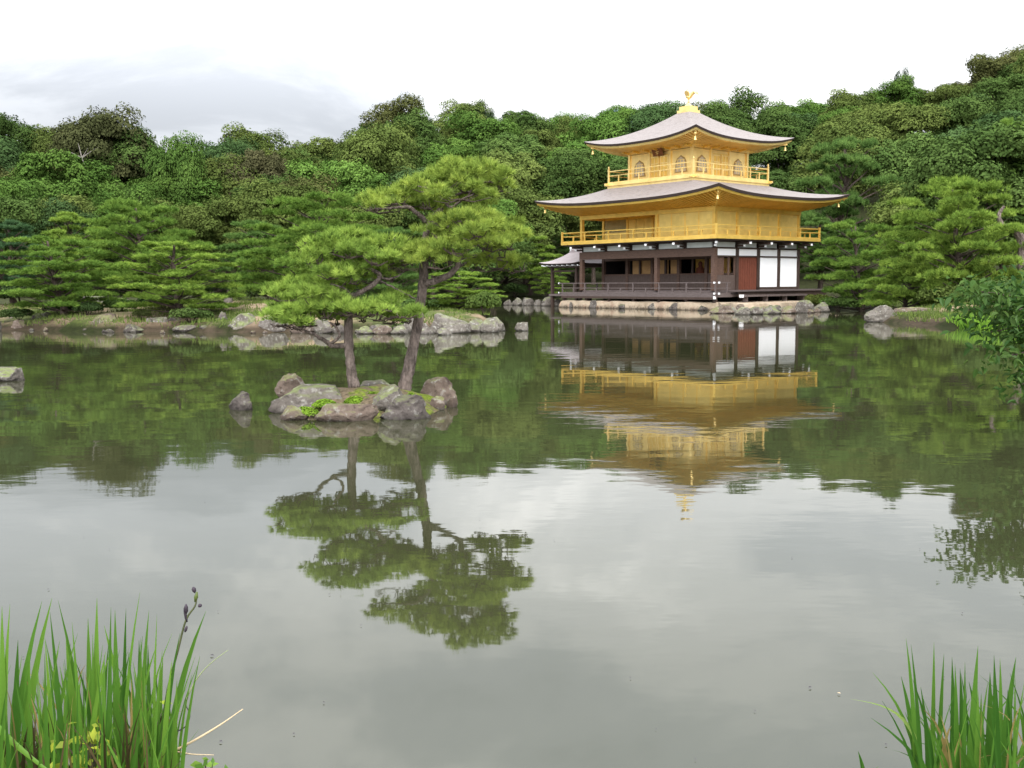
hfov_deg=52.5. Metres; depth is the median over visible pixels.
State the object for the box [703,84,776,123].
broadleaf tree
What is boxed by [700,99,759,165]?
broadleaf tree
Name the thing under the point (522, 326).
boulder
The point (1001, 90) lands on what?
broadleaf tree
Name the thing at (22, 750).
iris leaf
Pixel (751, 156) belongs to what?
broadleaf tree
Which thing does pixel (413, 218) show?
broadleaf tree
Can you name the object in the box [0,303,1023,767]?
water
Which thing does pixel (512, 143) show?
broadleaf tree
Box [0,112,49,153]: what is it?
broadleaf tree
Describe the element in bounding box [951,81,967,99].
broadleaf tree
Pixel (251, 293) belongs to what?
shrub
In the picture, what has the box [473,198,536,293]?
broadleaf tree
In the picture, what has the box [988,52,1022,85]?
broadleaf tree
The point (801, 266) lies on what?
pine tree
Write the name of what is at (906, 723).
iris leaf
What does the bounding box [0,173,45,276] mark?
broadleaf tree
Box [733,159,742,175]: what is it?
cusped window
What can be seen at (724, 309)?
boulder
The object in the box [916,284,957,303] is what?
shrub
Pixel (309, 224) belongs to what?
pine tree
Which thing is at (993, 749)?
iris clump
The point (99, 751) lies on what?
weed
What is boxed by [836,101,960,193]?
broadleaf tree
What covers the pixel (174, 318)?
stone
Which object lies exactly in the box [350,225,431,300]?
pine tree
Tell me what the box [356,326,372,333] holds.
boulder
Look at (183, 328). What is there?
boulder
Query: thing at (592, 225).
broadleaf tree
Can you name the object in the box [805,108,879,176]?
broadleaf tree
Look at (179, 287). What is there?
pine tree
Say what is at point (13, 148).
broadleaf tree
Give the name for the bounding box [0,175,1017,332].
ground
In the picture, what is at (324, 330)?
stone
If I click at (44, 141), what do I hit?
broadleaf tree
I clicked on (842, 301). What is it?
shrub
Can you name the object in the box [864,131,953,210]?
broadleaf tree
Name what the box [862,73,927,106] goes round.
broadleaf tree
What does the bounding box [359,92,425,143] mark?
broadleaf tree
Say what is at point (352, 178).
broadleaf tree
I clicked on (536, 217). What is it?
broadleaf tree
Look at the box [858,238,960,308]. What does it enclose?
pine tree
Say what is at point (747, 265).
boarded door
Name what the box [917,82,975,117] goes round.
broadleaf tree
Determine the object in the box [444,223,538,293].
broadleaf tree
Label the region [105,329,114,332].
stone
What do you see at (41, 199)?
broadleaf tree
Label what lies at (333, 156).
broadleaf tree
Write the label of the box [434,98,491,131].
broadleaf tree
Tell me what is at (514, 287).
shrub
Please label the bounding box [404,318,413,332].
boulder
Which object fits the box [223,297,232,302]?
boulder
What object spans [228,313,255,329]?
boulder
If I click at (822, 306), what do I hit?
boulder
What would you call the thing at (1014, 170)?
broadleaf tree
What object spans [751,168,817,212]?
broadleaf tree
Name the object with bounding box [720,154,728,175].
panelled door
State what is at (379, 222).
broadleaf tree
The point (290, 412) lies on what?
boulder
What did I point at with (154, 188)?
broadleaf tree
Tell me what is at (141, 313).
shrub
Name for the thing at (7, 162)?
broadleaf tree
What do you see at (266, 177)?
broadleaf tree
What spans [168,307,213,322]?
shrub
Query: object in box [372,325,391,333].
boulder
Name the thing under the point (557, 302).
boulder
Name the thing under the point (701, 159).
cusped window
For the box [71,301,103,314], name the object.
shrub
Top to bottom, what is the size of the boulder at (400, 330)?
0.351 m
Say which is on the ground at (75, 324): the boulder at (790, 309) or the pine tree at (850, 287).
the pine tree at (850, 287)
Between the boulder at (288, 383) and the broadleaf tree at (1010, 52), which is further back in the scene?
the broadleaf tree at (1010, 52)
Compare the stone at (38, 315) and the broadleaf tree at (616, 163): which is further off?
the broadleaf tree at (616, 163)
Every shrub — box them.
[0,285,42,303]
[0,308,33,319]
[41,306,78,314]
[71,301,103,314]
[101,299,135,311]
[120,282,214,297]
[131,310,151,317]
[135,297,182,308]
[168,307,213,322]
[226,288,248,299]
[245,288,281,299]
[324,290,367,301]
[400,297,440,307]
[425,298,453,308]
[465,290,501,316]
[503,283,528,296]
[803,294,831,304]
[820,296,863,310]
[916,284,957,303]
[953,277,1010,310]
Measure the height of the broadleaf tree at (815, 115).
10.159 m
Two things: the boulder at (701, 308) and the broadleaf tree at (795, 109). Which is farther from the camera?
the broadleaf tree at (795, 109)
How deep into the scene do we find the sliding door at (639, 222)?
65.79 m
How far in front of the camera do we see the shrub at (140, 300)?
41.32 m
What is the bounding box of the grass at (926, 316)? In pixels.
[0,297,1014,327]
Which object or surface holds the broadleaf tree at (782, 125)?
on the ground at (75, 324)
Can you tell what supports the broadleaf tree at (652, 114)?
on the ground at (75, 324)
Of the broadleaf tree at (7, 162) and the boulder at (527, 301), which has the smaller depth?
the boulder at (527, 301)
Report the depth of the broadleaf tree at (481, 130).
122.52 m
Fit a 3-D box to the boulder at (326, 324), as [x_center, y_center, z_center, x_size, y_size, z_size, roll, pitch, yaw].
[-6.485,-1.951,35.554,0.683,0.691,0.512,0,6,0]
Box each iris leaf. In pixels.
[0,725,45,767]
[853,699,916,738]
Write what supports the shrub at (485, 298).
on the ground at (75, 324)
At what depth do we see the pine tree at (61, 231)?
48.11 m
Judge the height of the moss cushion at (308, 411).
0.122 m
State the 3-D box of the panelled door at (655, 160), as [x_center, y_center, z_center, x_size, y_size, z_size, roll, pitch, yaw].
[8.753,-13.255,63.685,0.076,1.450,0.720,-5,7,-39]
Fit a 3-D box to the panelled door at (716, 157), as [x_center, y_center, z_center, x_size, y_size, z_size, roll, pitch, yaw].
[12.342,-13.185,62.760,0.720,1.450,0.076,-5,7,-39]
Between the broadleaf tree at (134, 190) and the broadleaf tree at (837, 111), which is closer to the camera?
the broadleaf tree at (134, 190)
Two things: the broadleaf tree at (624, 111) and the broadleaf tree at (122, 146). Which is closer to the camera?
the broadleaf tree at (122, 146)
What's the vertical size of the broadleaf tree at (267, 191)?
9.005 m
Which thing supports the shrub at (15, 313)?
on the ground at (75, 324)
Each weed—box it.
[50,723,125,767]
[68,700,171,758]
[190,757,227,767]
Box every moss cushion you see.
[299,406,318,416]
[311,398,335,406]
[344,395,362,403]
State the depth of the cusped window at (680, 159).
62.05 m
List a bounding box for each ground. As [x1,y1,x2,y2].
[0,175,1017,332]
[310,384,446,416]
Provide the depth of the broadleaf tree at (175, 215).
77.50 m
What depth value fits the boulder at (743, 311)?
50.51 m
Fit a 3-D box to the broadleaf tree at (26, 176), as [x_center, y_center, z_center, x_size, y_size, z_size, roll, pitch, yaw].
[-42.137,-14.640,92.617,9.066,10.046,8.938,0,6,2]
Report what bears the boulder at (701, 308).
in the water
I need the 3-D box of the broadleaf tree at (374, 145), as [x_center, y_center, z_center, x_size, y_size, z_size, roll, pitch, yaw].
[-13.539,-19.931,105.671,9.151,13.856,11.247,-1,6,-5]
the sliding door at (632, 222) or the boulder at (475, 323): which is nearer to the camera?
the boulder at (475, 323)
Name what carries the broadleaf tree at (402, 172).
on the ground at (75, 324)
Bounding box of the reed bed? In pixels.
[946,311,1021,330]
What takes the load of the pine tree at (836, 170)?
on the ground at (75, 324)
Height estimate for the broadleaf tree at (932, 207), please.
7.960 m
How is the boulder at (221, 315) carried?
on the ground at (75, 324)
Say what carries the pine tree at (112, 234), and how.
on the ground at (75, 324)
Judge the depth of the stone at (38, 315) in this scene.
40.06 m
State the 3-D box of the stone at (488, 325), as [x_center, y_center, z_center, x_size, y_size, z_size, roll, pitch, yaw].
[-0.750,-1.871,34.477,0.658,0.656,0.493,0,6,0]
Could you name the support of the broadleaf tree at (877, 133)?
on the ground at (75, 324)
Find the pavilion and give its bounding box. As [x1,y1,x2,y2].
[535,89,849,305]
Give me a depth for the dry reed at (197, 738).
2.93 m
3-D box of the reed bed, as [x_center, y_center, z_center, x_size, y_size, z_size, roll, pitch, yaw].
[16.552,-2.174,35.044,3.028,0.600,4.100,0,6,0]
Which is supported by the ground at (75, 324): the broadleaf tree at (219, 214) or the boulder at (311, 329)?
the broadleaf tree at (219, 214)
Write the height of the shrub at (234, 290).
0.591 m
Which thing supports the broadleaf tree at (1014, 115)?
on the ground at (75, 324)
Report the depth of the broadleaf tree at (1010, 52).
145.78 m
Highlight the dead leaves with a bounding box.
[3,705,188,767]
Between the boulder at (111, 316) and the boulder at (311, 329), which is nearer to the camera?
the boulder at (311, 329)
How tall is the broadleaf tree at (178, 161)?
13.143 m
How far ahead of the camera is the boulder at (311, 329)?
34.70 m
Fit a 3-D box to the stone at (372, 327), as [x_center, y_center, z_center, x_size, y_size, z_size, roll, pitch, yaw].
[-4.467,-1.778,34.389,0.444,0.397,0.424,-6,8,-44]
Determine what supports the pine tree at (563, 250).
on the ground at (75, 324)
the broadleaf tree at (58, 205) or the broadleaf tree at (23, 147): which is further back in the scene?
the broadleaf tree at (23, 147)
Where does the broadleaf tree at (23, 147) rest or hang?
on the ground at (75, 324)
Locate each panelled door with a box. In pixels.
[650,156,659,177]
[660,154,668,176]
[713,153,719,174]
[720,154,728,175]
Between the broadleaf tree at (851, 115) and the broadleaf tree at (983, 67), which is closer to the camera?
the broadleaf tree at (851, 115)
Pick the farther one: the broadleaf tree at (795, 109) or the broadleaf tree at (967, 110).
the broadleaf tree at (795, 109)
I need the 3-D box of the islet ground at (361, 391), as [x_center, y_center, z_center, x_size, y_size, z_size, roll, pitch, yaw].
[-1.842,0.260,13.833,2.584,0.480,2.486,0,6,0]
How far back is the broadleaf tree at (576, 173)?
99.93 m
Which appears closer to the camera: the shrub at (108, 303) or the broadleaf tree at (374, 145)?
the shrub at (108, 303)
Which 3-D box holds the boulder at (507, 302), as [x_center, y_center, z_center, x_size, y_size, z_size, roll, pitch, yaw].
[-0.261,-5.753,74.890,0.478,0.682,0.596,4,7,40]
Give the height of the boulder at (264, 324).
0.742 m
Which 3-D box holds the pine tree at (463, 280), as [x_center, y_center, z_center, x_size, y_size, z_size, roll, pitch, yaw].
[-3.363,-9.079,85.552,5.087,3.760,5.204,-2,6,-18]
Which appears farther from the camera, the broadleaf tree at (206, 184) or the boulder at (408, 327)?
the broadleaf tree at (206, 184)
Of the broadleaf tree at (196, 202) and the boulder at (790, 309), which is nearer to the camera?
the boulder at (790, 309)
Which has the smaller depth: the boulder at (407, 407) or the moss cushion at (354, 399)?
the boulder at (407, 407)
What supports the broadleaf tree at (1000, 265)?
on the ground at (75, 324)
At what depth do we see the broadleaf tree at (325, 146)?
115.59 m
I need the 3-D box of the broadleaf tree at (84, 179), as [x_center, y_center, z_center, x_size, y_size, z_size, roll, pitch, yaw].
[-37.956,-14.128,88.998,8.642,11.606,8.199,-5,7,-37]
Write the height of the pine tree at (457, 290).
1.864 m
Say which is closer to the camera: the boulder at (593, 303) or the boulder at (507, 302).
the boulder at (593, 303)
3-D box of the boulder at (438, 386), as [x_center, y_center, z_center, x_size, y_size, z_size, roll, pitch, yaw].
[-1.030,0.147,14.333,0.545,0.497,0.382,0,6,0]
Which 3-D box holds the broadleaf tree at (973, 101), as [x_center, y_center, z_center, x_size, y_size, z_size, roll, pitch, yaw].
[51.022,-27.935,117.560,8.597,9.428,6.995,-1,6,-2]
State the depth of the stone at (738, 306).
54.47 m
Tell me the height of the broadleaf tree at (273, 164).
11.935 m
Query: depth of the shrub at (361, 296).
41.83 m
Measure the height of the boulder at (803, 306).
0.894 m
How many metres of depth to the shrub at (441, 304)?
40.47 m
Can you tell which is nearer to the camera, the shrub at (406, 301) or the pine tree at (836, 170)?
the shrub at (406, 301)
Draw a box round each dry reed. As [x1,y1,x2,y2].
[178,709,242,749]
[178,751,210,754]
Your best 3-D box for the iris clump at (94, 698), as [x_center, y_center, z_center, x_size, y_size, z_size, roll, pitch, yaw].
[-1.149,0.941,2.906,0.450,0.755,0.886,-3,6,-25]
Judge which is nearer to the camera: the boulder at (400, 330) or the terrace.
the boulder at (400, 330)
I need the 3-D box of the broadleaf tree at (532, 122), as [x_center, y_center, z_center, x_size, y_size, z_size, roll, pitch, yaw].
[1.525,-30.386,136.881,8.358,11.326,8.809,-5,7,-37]
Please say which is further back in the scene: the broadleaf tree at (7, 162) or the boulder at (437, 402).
the broadleaf tree at (7, 162)
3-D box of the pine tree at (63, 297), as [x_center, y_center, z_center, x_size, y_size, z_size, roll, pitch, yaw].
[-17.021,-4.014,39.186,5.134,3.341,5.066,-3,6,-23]
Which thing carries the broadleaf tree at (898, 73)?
on the ground at (75, 324)
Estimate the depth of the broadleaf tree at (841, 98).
134.12 m
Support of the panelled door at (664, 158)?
in the pavilion
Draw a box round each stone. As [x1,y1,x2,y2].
[11,320,24,328]
[32,313,42,318]
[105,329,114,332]
[168,316,180,320]
[318,327,332,332]
[370,324,380,329]
[480,318,498,332]
[736,304,743,309]
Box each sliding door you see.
[629,219,635,237]
[636,218,643,237]
[644,218,650,237]
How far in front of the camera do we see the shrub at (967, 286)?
37.66 m
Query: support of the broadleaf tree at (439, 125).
on the ground at (75, 324)
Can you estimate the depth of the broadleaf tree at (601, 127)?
126.55 m
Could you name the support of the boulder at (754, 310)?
in the water
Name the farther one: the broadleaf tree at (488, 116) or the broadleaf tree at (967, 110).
the broadleaf tree at (488, 116)
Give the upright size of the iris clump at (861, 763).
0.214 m
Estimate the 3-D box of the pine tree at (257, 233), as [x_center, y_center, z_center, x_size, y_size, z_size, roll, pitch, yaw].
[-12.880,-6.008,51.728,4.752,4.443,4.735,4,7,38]
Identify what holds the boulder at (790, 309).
in the water
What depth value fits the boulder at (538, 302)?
72.32 m
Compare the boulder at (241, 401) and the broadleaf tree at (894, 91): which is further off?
the broadleaf tree at (894, 91)
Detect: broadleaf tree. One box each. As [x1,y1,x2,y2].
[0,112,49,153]
[0,135,26,174]
[0,138,37,162]
[0,164,69,196]
[0,165,9,184]
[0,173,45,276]
[0,194,47,276]
[8,141,31,154]
[9,147,121,200]
[16,196,108,282]
[18,193,108,282]
[22,186,65,203]
[26,123,64,150]
[30,123,75,168]
[45,101,155,190]
[76,120,164,188]
[88,178,173,281]
[90,214,118,289]
[112,187,171,204]
[124,176,210,207]
[139,130,208,205]
[142,198,207,268]
[167,176,226,203]
[175,189,255,292]
[187,201,234,291]
[193,153,261,204]
[194,135,260,164]
[213,148,290,198]
[217,121,302,157]
[230,170,305,271]
[236,174,338,260]
[255,171,350,265]
[266,145,323,184]
[279,146,333,165]
[280,135,344,160]
[282,158,396,200]
[322,203,415,289]
[332,147,396,161]
[335,120,423,195]
[358,119,390,132]
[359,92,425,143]
[379,107,448,170]
[384,201,479,298]
[386,166,435,196]
[417,138,483,168]
[429,114,472,142]
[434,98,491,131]
[441,108,522,147]
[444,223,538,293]
[448,187,474,286]
[459,147,546,202]
[471,131,546,161]
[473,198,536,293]
[474,99,495,119]
[484,180,572,290]
[502,109,556,143]
[519,129,562,161]
[523,146,607,230]
[545,139,618,187]
[548,111,575,131]
[553,115,588,148]
[555,192,601,284]
[556,111,633,162]
[595,105,636,133]
[602,155,627,189]
[625,99,710,133]
[686,100,707,112]
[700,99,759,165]
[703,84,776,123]
[731,121,762,177]
[744,104,826,178]
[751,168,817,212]
[769,99,819,118]
[783,111,818,162]
[788,117,891,221]
[796,97,833,117]
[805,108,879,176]
[814,105,861,129]
[817,86,882,120]
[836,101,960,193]
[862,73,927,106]
[863,104,911,133]
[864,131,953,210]
[864,179,930,263]
[894,65,914,97]
[899,112,1023,256]
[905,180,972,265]
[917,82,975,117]
[924,92,998,131]
[927,92,999,138]
[927,119,1023,242]
[938,109,1023,143]
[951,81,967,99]
[958,53,1021,101]
[968,72,1023,112]
[974,207,1017,269]
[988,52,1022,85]
[992,88,1023,116]
[996,43,1023,61]
[1009,50,1023,87]
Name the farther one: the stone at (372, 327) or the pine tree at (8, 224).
the pine tree at (8, 224)
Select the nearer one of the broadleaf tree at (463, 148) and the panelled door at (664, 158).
the panelled door at (664, 158)
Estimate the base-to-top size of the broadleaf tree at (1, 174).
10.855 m
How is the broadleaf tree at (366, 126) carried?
on the ground at (75, 324)
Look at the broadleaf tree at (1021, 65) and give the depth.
118.26 m
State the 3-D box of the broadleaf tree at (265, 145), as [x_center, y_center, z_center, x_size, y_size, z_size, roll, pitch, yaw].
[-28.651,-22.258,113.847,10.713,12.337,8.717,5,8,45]
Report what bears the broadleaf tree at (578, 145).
on the ground at (75, 324)
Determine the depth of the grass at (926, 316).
39.05 m
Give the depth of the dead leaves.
2.62 m
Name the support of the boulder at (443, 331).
in the water
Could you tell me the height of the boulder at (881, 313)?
0.907 m
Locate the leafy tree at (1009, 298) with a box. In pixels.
[932,264,1023,422]
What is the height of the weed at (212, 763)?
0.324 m
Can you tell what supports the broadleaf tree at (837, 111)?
on the ground at (75, 324)
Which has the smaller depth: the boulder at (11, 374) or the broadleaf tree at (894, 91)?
the boulder at (11, 374)
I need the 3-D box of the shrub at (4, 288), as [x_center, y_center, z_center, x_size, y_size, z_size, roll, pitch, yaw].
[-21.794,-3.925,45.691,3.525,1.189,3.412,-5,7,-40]
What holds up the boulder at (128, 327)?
on the ground at (75, 324)
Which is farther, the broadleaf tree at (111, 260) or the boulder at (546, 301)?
the broadleaf tree at (111, 260)
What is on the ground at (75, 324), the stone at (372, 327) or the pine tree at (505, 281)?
the pine tree at (505, 281)
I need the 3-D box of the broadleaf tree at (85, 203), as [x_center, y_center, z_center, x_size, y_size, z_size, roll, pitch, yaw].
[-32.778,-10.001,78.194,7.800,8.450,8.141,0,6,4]
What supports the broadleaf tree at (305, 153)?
on the ground at (75, 324)
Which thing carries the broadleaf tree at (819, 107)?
on the ground at (75, 324)
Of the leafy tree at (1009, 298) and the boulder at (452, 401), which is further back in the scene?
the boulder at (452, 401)
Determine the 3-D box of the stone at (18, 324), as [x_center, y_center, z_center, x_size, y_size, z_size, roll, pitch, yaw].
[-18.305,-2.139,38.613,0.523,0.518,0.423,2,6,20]
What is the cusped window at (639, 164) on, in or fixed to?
in the pavilion
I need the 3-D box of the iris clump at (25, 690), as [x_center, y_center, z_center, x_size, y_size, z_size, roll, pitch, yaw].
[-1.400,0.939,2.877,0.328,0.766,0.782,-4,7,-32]
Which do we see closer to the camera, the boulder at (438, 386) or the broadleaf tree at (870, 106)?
the boulder at (438, 386)
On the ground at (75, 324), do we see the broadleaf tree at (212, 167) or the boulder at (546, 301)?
the broadleaf tree at (212, 167)
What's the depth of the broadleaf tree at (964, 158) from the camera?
52.15 m
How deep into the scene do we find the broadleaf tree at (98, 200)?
69.00 m
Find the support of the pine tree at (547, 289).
on the ground at (75, 324)
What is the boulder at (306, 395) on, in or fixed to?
on the islet ground at (361, 391)
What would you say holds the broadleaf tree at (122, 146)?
on the ground at (75, 324)
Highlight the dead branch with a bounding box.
[71,144,97,162]
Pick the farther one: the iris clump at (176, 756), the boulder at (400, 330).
the boulder at (400, 330)
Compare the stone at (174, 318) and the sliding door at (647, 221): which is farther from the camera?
the sliding door at (647, 221)
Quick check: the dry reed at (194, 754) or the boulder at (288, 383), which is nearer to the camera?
the dry reed at (194, 754)
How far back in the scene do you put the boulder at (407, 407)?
12.68 m
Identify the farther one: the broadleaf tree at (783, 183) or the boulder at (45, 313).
the broadleaf tree at (783, 183)
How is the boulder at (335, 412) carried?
on the islet ground at (361, 391)
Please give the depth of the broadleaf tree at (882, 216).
71.25 m
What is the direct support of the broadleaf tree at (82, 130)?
on the ground at (75, 324)
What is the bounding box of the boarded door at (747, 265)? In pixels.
[739,257,756,289]
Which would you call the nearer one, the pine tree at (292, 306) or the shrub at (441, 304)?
the pine tree at (292, 306)
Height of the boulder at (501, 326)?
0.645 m
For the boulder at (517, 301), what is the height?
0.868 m
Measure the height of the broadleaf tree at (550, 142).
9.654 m
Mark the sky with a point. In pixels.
(305, 69)
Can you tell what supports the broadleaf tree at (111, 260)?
on the ground at (75, 324)
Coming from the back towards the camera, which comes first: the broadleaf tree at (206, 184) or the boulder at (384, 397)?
the broadleaf tree at (206, 184)
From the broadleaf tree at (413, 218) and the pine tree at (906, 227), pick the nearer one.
the pine tree at (906, 227)
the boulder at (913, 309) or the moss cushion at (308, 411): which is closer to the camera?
the moss cushion at (308, 411)
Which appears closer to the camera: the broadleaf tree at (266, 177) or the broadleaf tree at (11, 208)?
the broadleaf tree at (11, 208)
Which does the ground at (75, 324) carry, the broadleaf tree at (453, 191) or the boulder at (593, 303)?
the broadleaf tree at (453, 191)
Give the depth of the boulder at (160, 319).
36.92 m
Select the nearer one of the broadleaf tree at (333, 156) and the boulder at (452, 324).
the boulder at (452, 324)
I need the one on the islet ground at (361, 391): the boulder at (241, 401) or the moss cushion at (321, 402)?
the moss cushion at (321, 402)
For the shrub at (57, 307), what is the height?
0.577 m
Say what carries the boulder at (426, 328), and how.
in the water
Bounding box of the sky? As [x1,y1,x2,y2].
[0,0,1023,169]
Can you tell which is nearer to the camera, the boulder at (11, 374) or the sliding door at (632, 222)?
the boulder at (11, 374)
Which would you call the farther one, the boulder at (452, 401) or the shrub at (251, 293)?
the shrub at (251, 293)
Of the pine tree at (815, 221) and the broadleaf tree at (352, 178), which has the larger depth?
the broadleaf tree at (352, 178)
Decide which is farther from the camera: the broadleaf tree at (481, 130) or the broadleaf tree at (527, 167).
the broadleaf tree at (481, 130)
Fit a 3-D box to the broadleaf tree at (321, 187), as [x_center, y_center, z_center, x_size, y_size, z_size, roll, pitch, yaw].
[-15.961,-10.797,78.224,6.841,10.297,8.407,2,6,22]
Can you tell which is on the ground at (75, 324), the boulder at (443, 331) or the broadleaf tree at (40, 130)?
the broadleaf tree at (40, 130)
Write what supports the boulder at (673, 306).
in the water
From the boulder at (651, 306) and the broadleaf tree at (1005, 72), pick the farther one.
the broadleaf tree at (1005, 72)
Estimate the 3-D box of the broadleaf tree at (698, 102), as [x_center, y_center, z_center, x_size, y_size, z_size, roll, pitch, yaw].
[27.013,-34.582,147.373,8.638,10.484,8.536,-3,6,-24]
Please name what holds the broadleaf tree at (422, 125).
on the ground at (75, 324)
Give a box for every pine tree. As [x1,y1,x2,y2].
[0,219,46,304]
[0,234,131,314]
[22,210,108,282]
[82,197,214,296]
[102,240,247,318]
[209,219,297,297]
[223,190,390,292]
[257,223,428,387]
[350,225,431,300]
[351,154,533,390]
[413,270,507,310]
[447,275,497,290]
[480,248,541,287]
[510,234,562,294]
[528,260,570,296]
[540,217,601,277]
[793,134,903,279]
[796,211,808,268]
[796,217,853,288]
[804,218,914,310]
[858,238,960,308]
[875,173,1023,302]
[884,209,979,287]
[1000,117,1023,265]
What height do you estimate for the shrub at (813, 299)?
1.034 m
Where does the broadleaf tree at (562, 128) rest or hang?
on the ground at (75, 324)
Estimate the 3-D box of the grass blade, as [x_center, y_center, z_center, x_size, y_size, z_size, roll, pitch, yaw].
[-0.850,0.810,2.893,0.124,0.145,0.004,0,6,0]
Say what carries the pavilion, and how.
on the terrace
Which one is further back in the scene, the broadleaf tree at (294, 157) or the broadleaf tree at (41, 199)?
the broadleaf tree at (294, 157)
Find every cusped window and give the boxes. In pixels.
[634,160,644,177]
[675,155,686,172]
[696,155,706,172]
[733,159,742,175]
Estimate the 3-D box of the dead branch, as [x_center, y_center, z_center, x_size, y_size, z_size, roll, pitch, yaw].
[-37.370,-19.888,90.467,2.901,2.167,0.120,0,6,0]
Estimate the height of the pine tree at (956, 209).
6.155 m
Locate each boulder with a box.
[0,367,24,381]
[41,312,54,316]
[91,313,116,325]
[123,324,143,331]
[146,317,167,321]
[172,325,196,331]
[218,311,227,319]
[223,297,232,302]
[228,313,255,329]
[229,391,252,410]
[258,316,287,331]
[268,384,341,412]
[274,373,304,397]
[280,405,308,420]
[290,324,314,332]
[313,319,331,331]
[315,403,378,421]
[332,325,343,332]
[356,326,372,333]
[360,379,389,386]
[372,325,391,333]
[372,384,403,411]
[380,394,430,419]
[390,326,407,333]
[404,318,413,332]
[420,377,456,403]
[421,323,433,333]
[430,313,470,332]
[430,396,444,409]
[437,328,451,334]
[446,397,457,406]
[469,318,482,331]
[493,317,504,330]
[503,299,511,304]
[512,297,521,304]
[515,322,527,330]
[522,298,533,305]
[534,299,541,305]
[541,296,550,305]
[554,299,560,305]
[589,300,596,307]
[648,303,654,308]
[669,303,676,309]
[697,305,707,310]
[709,304,734,313]
[735,307,750,314]
[750,306,763,314]
[763,305,780,313]
[781,305,796,313]
[795,300,814,312]
[814,302,829,311]
[864,305,896,321]
[894,307,929,313]
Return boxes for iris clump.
[0,599,51,767]
[15,594,194,767]
[119,587,205,767]
[858,752,864,767]
[871,641,1023,767]
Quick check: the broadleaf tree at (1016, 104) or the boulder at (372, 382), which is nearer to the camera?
the boulder at (372, 382)
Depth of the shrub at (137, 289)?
46.88 m
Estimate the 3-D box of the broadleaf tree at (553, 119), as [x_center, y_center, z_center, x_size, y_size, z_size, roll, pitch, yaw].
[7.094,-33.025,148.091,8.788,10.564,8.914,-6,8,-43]
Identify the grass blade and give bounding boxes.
[185,650,227,699]
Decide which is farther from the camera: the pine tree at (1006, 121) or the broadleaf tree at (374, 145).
the broadleaf tree at (374, 145)
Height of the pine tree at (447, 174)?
3.233 m
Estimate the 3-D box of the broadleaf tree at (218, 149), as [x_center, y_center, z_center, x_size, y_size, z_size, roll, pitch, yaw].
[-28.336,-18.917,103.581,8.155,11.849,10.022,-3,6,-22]
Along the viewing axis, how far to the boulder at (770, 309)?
51.56 m
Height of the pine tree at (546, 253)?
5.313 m
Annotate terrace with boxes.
[559,299,816,310]
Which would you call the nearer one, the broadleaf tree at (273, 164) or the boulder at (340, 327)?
the boulder at (340, 327)

